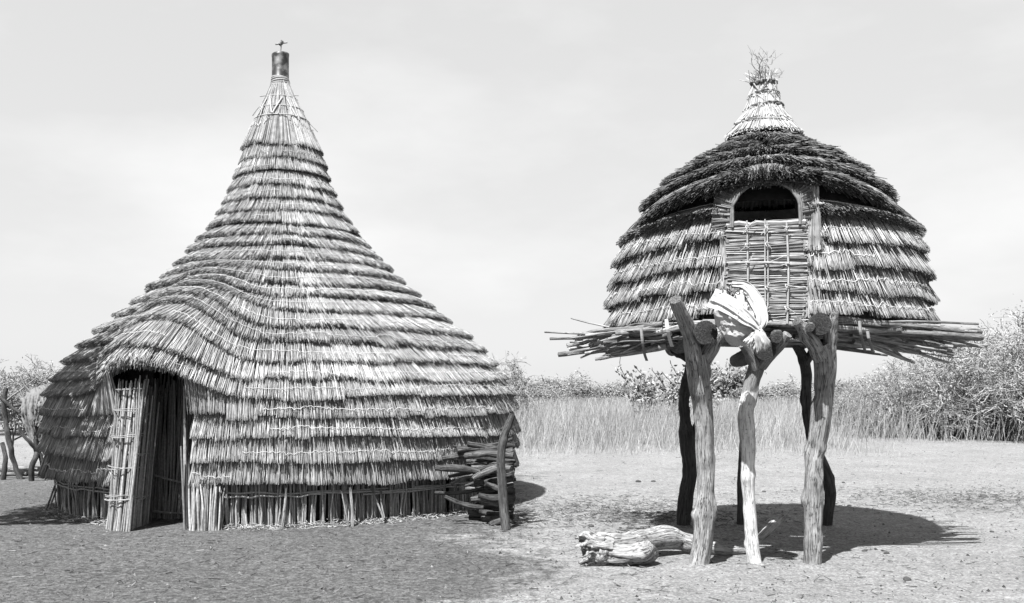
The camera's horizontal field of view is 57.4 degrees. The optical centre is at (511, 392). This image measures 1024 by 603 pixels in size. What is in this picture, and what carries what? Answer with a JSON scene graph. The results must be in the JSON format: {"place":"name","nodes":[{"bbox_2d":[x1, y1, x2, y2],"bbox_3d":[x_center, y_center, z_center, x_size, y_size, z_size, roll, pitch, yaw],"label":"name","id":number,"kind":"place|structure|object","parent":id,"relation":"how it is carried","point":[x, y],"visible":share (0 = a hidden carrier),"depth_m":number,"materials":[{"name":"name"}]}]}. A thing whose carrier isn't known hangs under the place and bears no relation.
{"place":"outdoors","nodes":[
{"label":"outdoors","id":0,"kind":"place"},
{"bbox_2d":[0,395,1023,602],"bbox_3d":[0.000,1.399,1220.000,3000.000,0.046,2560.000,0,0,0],"label":"ground","id":1,"kind":"structure","parent":0,"point":[963,540],"depth_m":8.44,"materials":[{"name":"grey soil"}]},
{"bbox_2d":[0,377,42,480],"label":"branch fence","id":2,"kind":"object","parent":1,"relation":"on","point":[31,470],"visible":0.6,"depth_m":14.96,"materials":[{"name":"grey plant"}]},
{"bbox_2d":[20,384,46,450],"bbox_3d":[-7.553,0.420,14.903,0.565,1.102,0.314,0,0,0],"label":"draped cloth","id":3,"kind":"object","parent":2,"relation":"on","point":[32,401],"visible":0.68,"depth_m":14.85,"materials":[{"name":"white fabric"}]},
{"bbox_2d":[0,372,50,434],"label":"thorn bush","id":4,"kind":"object","parent":1,"relation":"on","point":[16,398],"visible":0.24,"depth_m":30.14,"materials":[{"name":"grey plant"}]},
{"bbox_2d":[0,354,62,386],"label":"thorn bush","id":5,"kind":"object","parent":1,"relation":"on","point":[34,365],"depth_m":33.30,"materials":[{"name":"grey plant"}]},
{"bbox_2d":[0,352,63,427],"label":"thorn bush","id":6,"kind":"object","parent":1,"relation":"on","point":[26,379],"visible":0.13,"depth_m":32.94,"materials":[{"name":"grey plant"}]},
{"bbox_2d":[33,499,515,530],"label":"straw litter","id":7,"kind":"object","parent":1,"relation":"on","point":[55,511],"visible":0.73,"depth_m":10.04,"materials":[{"name":"grey plant"}]},
{"bbox_2d":[36,40,520,531],"bbox_3d":[-2.938,-1.632,12.367,6.123,6.153,6.389,0,0,0],"label":"thatched hut","id":8,"kind":"object","parent":1,"relation":"on","point":[281,344],"visible":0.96,"depth_m":10.20,"materials":[{"name":"plant"}]},
{"bbox_2d":[468,515,480,518],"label":"firewood log","id":9,"kind":"object","parent":1,"relation":"on","point":[471,517],"visible":0.23,"depth_m":10.13,"materials":[{"name":"black wood"}]},
{"bbox_2d":[481,514,513,521],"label":"firewood log","id":10,"kind":"object","parent":1,"relation":"on","point":[487,518],"visible":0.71,"depth_m":9.84,"materials":[{"name":"grey wood"}]},
{"bbox_2d":[479,509,512,517],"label":"firewood log","id":11,"kind":"object","parent":10,"relation":"on","point":[487,512],"visible":0.69,"depth_m":9.88,"materials":[{"name":"wood"}]},
{"bbox_2d":[444,495,483,508],"bbox_3d":[-0.498,1.146,9.741,0.418,0.150,0.059,0,0,4],"label":"firewood log","id":12,"kind":"object","parent":11,"relation":"on","point":[463,504],"visible":1,"depth_m":9.72,"materials":[{"name":"grey wood"}]},
{"bbox_2d":[489,508,513,511],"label":"firewood log","id":13,"kind":"object","parent":11,"relation":"on","point":[497,509],"visible":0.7,"depth_m":9.95,"materials":[{"name":"grey wood"}]},
{"bbox_2d":[475,502,512,507],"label":"firewood log","id":14,"kind":"object","parent":13,"relation":"on","point":[490,506],"visible":0.3,"depth_m":9.94,"materials":[{"name":"black wood"}]},
{"bbox_2d":[471,494,495,501],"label":"firewood log","id":15,"kind":"object","parent":14,"relation":"on","point":[474,498],"visible":0.34,"depth_m":9.87,"materials":[{"name":"grey wood"}]},
{"bbox_2d":[434,487,483,494],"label":"firewood log","id":16,"kind":"object","parent":15,"relation":"on","point":[459,492],"visible":1,"depth_m":9.93,"materials":[{"name":"grey wood"}]},
{"bbox_2d":[474,476,513,485],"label":"firewood log","id":17,"kind":"object","parent":16,"relation":"on","point":[480,482],"visible":0.73,"depth_m":9.80,"materials":[{"name":"grey wood"}]},
{"bbox_2d":[450,474,473,484],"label":"firewood log","id":18,"kind":"object","parent":17,"relation":"on","point":[461,479],"visible":0.48,"depth_m":9.84,"materials":[{"name":"grey wood"}]},
{"bbox_2d":[448,460,512,477],"bbox_3d":[-0.328,0.809,9.795,0.686,0.192,0.058,0,0,6],"label":"firewood log","id":19,"kind":"object","parent":18,"relation":"on","point":[458,474],"visible":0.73,"depth_m":9.79,"materials":[{"name":"grey wood"}]},
{"bbox_2d":[435,464,479,473],"bbox_3d":[-0.567,0.810,9.744,0.473,0.120,0.087,0,0,-4],"label":"firewood log","id":20,"kind":"object","parent":19,"relation":"on","point":[458,468],"visible":1,"depth_m":9.72,"materials":[{"name":"wood"}]},
{"bbox_2d":[464,450,513,458],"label":"firewood log","id":21,"kind":"object","parent":19,"relation":"on","point":[486,453],"visible":0.85,"depth_m":9.72,"materials":[{"name":"grey wood"}]},
{"bbox_2d":[473,457,515,462],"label":"firewood log","id":22,"kind":"object","parent":19,"relation":"on","point":[490,459],"visible":0.52,"depth_m":9.89,"materials":[{"name":"grey wood"}]},
{"bbox_2d":[442,447,513,460],"bbox_3d":[-0.364,0.661,9.980,0.763,0.150,0.076,0,0,2],"label":"firewood log","id":23,"kind":"object","parent":22,"relation":"on","point":[455,456],"visible":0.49,"depth_m":9.96,"materials":[{"name":"wood"}]},
{"bbox_2d":[456,445,513,452],"bbox_3d":[-0.289,0.616,9.998,0.618,0.128,0.104,0,0,-9],"label":"firewood log","id":24,"kind":"object","parent":23,"relation":"on","point":[463,449],"visible":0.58,"depth_m":9.94,"materials":[{"name":"grey wood"}]},
{"bbox_2d":[467,441,512,447],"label":"firewood log","id":25,"kind":"object","parent":24,"relation":"on","point":[477,445],"visible":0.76,"depth_m":9.95,"materials":[{"name":"grey wood"}]},
{"bbox_2d":[487,437,512,444],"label":"firewood log","id":26,"kind":"object","parent":25,"relation":"on","point":[509,440],"visible":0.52,"depth_m":10.02,"materials":[{"name":"grey wood"}]},
{"bbox_2d":[480,443,514,449],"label":"firewood log","id":27,"kind":"object","parent":23,"relation":"on","point":[509,445],"visible":0.6,"depth_m":9.93,"materials":[{"name":"grey wood"}]},
{"bbox_2d":[471,458,513,467],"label":"firewood log","id":28,"kind":"object","parent":18,"relation":"on","point":[476,466],"visible":0.21,"depth_m":9.94,"materials":[{"name":"grey wood"}]},
{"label":"firewood log","id":29,"kind":"object","parent":17,"relation":"on","visible":0},
{"bbox_2d":[485,472,513,477],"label":"firewood log","id":30,"kind":"object","parent":29,"relation":"on","point":[492,475],"visible":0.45,"depth_m":9.85,"materials":[{"name":"wood"}]},
{"bbox_2d":[488,518,515,525],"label":"firewood log","id":31,"kind":"object","parent":1,"relation":"on","point":[496,522],"visible":0.6,"depth_m":9.71,"materials":[{"name":"wood"}]},
{"bbox_2d":[481,499,514,506],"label":"firewood log","id":32,"kind":"object","parent":31,"relation":"on","point":[486,502],"visible":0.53,"depth_m":9.72,"materials":[{"name":"grey wood"}]},
{"bbox_2d":[478,493,515,501],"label":"firewood log","id":33,"kind":"object","parent":32,"relation":"on","point":[494,498],"visible":0.77,"depth_m":9.66,"materials":[{"name":"grey wood"}]},
{"bbox_2d":[484,481,514,494],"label":"firewood log","id":34,"kind":"object","parent":33,"relation":"on","point":[492,486],"visible":0.74,"depth_m":9.71,"materials":[{"name":"grey wood"}]},
{"bbox_2d":[472,464,513,480],"bbox_3d":[-0.198,0.835,9.696,0.441,0.184,0.081,0,0,13],"label":"firewood log","id":35,"kind":"object","parent":34,"relation":"on","point":[484,472],"visible":0.83,"depth_m":9.68,"materials":[{"name":"grey wood"}]},
{"bbox_2d":[496,413,514,529],"bbox_3d":[-0.061,0.804,9.415,0.192,1.186,0.172,0,0,0],"label":"stake","id":36,"kind":"object","parent":1,"relation":"on","point":[502,486],"visible":1,"depth_m":9.40,"materials":[{"name":"grey wood"}]},
{"bbox_2d":[0,445,1023,602],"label":"loose straw","id":37,"kind":"object","parent":1,"relation":"on","point":[647,515],"visible":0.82,"depth_m":10.46,"materials":[{"name":"grey plant"}]},
{"bbox_2d":[0,445,1023,602],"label":"pebbles","id":38,"kind":"object","parent":1,"relation":"on","point":[500,552],"visible":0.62,"depth_m":7.58,"materials":[{"name":"grey stone"}]},
{"bbox_2d":[493,351,537,430],"bbox_3d":[-0.529,0.055,28.967,2.725,2.711,3.770,0,0,2],"label":"bare bush","id":39,"kind":"object","parent":1,"relation":"on","point":[513,373],"visible":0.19,"depth_m":28.92,"materials":[{"name":"grey plant"}]},
{"bbox_2d":[508,380,562,402],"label":"scrub bush","id":40,"kind":"object","parent":1,"relation":"on","point":[546,390],"visible":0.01,"depth_m":45.07,"materials":[{"name":"grey plant"}]},
{"bbox_2d":[514,379,583,408],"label":"scrub bush","id":41,"kind":"object","parent":1,"relation":"on","point":[539,393],"visible":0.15,"depth_m":42.85,"materials":[{"name":"grey plant"}]},
{"bbox_2d":[509,369,593,396],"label":"scrub bush","id":42,"kind":"object","parent":1,"relation":"on","point":[555,382],"visible":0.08,"depth_m":50.90,"materials":[{"name":"grey plant"}]},
{"bbox_2d":[559,377,597,393],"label":"scrub bush","id":43,"kind":"object","parent":1,"relation":"on","point":[580,384],"visible":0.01,"depth_m":53.53,"materials":[{"name":"grey plant"}]},
{"bbox_2d":[551,370,637,405],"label":"scrub bush","id":44,"kind":"object","parent":1,"relation":"on","point":[601,390],"visible":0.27,"depth_m":48.19,"materials":[{"name":"grey plant"}]},
{"bbox_2d":[609,378,668,398],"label":"scrub bush","id":45,"kind":"object","parent":1,"relation":"on","point":[625,386],"visible":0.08,"depth_m":48.44,"materials":[{"name":"grey plant"}]},
{"bbox_2d":[654,378,679,393],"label":"scrub bush","id":46,"kind":"object","parent":1,"relation":"on","point":[667,386],"visible":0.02,"depth_m":53.44,"materials":[{"name":"grey plant"}]},
{"bbox_2d":[611,357,725,430],"bbox_3d":[4.842,0.144,29.595,2.338,2.551,4.040,0,0,-59],"label":"milkweed shrub","id":47,"kind":"object","parent":1,"relation":"on","point":[648,390],"visible":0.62,"depth_m":29.90,"materials":[{"name":"grey plant"}]},
{"bbox_2d":[574,513,787,565],"bbox_3d":[1.515,1.276,8.062,2.267,0.339,0.521,0,0,-36],"label":"fallen log","id":48,"kind":"object","parent":1,"relation":"on","point":[642,546],"visible":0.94,"depth_m":7.60,"materials":[{"name":"grey wood"}]},
{"bbox_2d":[648,360,722,423],"bbox_3d":[5.974,0.090,31.713,4.216,2.662,2.439,0,0,-73],"label":"milkweed shrub","id":49,"kind":"object","parent":1,"relation":"on","point":[664,388],"visible":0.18,"depth_m":31.00,"materials":[{"name":"grey plant"}]},
{"bbox_2d":[710,359,766,404],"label":"shrub","id":50,"kind":"object","parent":1,"relation":"on","point":[726,382],"visible":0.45,"depth_m":43.39,"materials":[{"name":"grey plant"}]},
{"bbox_2d":[544,48,987,564],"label":"raised granary","id":51,"kind":"structure","parent":1,"relation":"on","point":[823,249],"depth_m":7.53,"materials":[{"name":"plant"}]},
{"bbox_2d":[706,280,769,353],"bbox_3d":[1.676,-0.553,6.931,0.458,0.550,0.293,0,0,14],"label":"cloth bundle","id":52,"kind":"object","parent":51,"relation":"hanging from","point":[740,313],"visible":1,"depth_m":6.84,"materials":[{"name":"fabric"}]},
{"bbox_2d":[740,371,813,408],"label":"scrub bush","id":53,"kind":"object","parent":1,"relation":"on","point":[788,391],"visible":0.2,"depth_m":44.52,"materials":[{"name":"grey plant"}]},
{"bbox_2d":[759,379,813,396],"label":"scrub bush","id":54,"kind":"object","parent":1,"relation":"on","point":[781,388],"visible":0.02,"depth_m":55.33,"materials":[{"name":"grey plant"}]},
{"bbox_2d":[812,364,886,392],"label":"scrub bush","id":55,"kind":"object","parent":1,"relation":"on","point":[839,386],"visible":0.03,"depth_m":54.40,"materials":[{"name":"grey plant"}]},
{"bbox_2d":[812,378,886,419],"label":"thorn bush","id":56,"kind":"object","parent":1,"relation":"on","point":[853,392],"visible":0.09,"depth_m":32.57,"materials":[{"name":"grey plant"}]},
{"bbox_2d":[833,363,904,409],"bbox_3d":[13.529,0.078,33.893,5.466,2.689,4.290,0,0,-19],"label":"thorn bush","id":57,"kind":"object","parent":1,"relation":"on","point":[857,384],"visible":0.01,"depth_m":33.34,"materials":[{"name":"grey plant"}]},
{"bbox_2d":[813,372,925,438],"bbox_3d":[11.494,0.351,29.538,4.555,2.134,3.575,0,0,-14],"label":"thorn bush","id":58,"kind":"object","parent":1,"relation":"on","point":[848,398],"visible":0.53,"depth_m":28.94,"materials":[{"name":"grey plant"}]},
{"bbox_2d":[903,576,911,580],"bbox_3d":[2.936,1.392,6.958,0.060,0.042,0.073,0,0,-1],"label":"clod","id":59,"kind":"object","parent":1,"relation":"on","point":[905,578],"visible":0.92,"depth_m":6.93,"materials":[{"name":"grey soil"}]},
{"bbox_2d":[865,353,976,399],"bbox_3d":[14.668,-0.033,32.566,5.533,2.913,5.362,0,0,0],"label":"thorn bush","id":60,"kind":"object","parent":1,"relation":"on","point":[909,369],"depth_m":31.80,"materials":[{"name":"grey plant"}]},
{"bbox_2d":[857,361,997,436],"bbox_3d":[13.239,0.231,29.963,4.742,2.378,4.596,0,0,5],"label":"thorn bush","id":61,"kind":"object","parent":1,"relation":"on","point":[912,402],"visible":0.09,"depth_m":28.97,"materials":[{"name":"grey plant"}]},
{"bbox_2d":[861,349,1021,440],"bbox_3d":[13.675,-0.069,28.780,6.378,2.988,5.006,0,0,-9],"label":"thorn bush","id":62,"kind":"object","parent":1,"relation":"on","point":[950,411],"visible":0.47,"depth_m":27.98,"materials":[{"name":"grey plant"}]},
{"bbox_2d":[862,330,1023,398],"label":"thorn bush","id":63,"kind":"object","parent":1,"relation":"on","point":[899,366],"visible":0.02,"depth_m":32.06,"materials":[{"name":"grey plant"}]},
{"bbox_2d":[880,314,1023,391],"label":"thorn bush","id":64,"kind":"object","parent":1,"relation":"on","point":[980,347],"visible":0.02,"depth_m":31.10,"materials":[{"name":"grey plant"}]},
{"bbox_2d":[896,324,1023,440],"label":"thorn bush","id":65,"kind":"object","parent":1,"relation":"on","point":[1015,389],"visible":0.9,"depth_m":27.07,"materials":[{"name":"grey plant"}]},
{"bbox_2d":[902,299,1023,384],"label":"thorn bush","id":66,"kind":"object","parent":1,"relation":"on","point":[995,339],"visible":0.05,"depth_m":31.71,"materials":[{"name":"grey plant"}]},
{"bbox_2d":[912,332,1023,439],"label":"thorn bush","id":67,"kind":"object","parent":1,"relation":"on","point":[990,421],"visible":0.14,"depth_m":28.03,"materials":[{"name":"grey plant"}]},
{"bbox_2d":[970,306,1023,435],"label":"thorn bush","id":68,"kind":"object","parent":1,"relation":"on","point":[1019,325],"visible":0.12,"depth_m":27.90,"materials":[{"name":"grey plant"}]},
{"bbox_2d":[0,0,1023,392],"label":"sky","id":69,"kind":"structure","parent":0,"point":[497,155],"materials":[{"name":"white"}]},
{"bbox_2d":[514,395,1023,456],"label":"dry grass","id":70,"kind":"structure","parent":0,"point":[603,425],"depth_m":25.84,"materials":[{"name":"grey plant"}]},
{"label":"firewood log","id":71,"kind":"object","parent":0,"visible":0},
{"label":"firewood log","id":72,"kind":"object","parent":71,"relation":"on","visible":0},
{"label":"firewood log","id":73,"kind":"object","parent":72,"relation":"on","visible":0},
{"bbox_2d":[470,461,514,470],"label":"firewood log","id":74,"kind":"object","parent":73,"relation":"on","point":[474,463],"visible":0.3,"depth_m":10.13,"materials":[{"name":"wood"}]},
{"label":"firewood log","id":75,"kind":"object","parent":71,"relation":"on","visible":0},
{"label":"firewood log","id":76,"kind":"object","parent":75,"relation":"on","visible":0},
{"bbox_2d":[465,482,513,492],"bbox_3d":[-0.242,1.027,10.090,0.533,0.116,0.084,0,0,-5],"label":"firewood log","id":77,"kind":"object","parent":76,"relation":"on","point":[488,490],"visible":0.52,"depth_m":10.06,"materials":[{"name":"grey wood"}]},
{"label":"firewood log","id":78,"kind":"object","parent":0,"visible":0},
{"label":"firewood log","id":79,"kind":"object","parent":78,"relation":"on","visible":0},
{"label":"firewood log","id":80,"kind":"object","parent":79,"relation":"on","visible":0},
{"bbox_2d":[466,459,487,462],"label":"firewood log","id":81,"kind":"object","parent":80,"relation":"on","point":[473,460],"visible":0.41,"depth_m":10.17,"materials":[{"name":"wood"}]},
{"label":"firewood log","id":82,"kind":"object","parent":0,"visible":0},
{"bbox_2d":[468,510,513,516],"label":"firewood log","id":83,"kind":"object","parent":82,"relation":"on","point":[474,513],"visible":0.36,"depth_m":10.03,"materials":[{"name":"black wood"}]}
]}

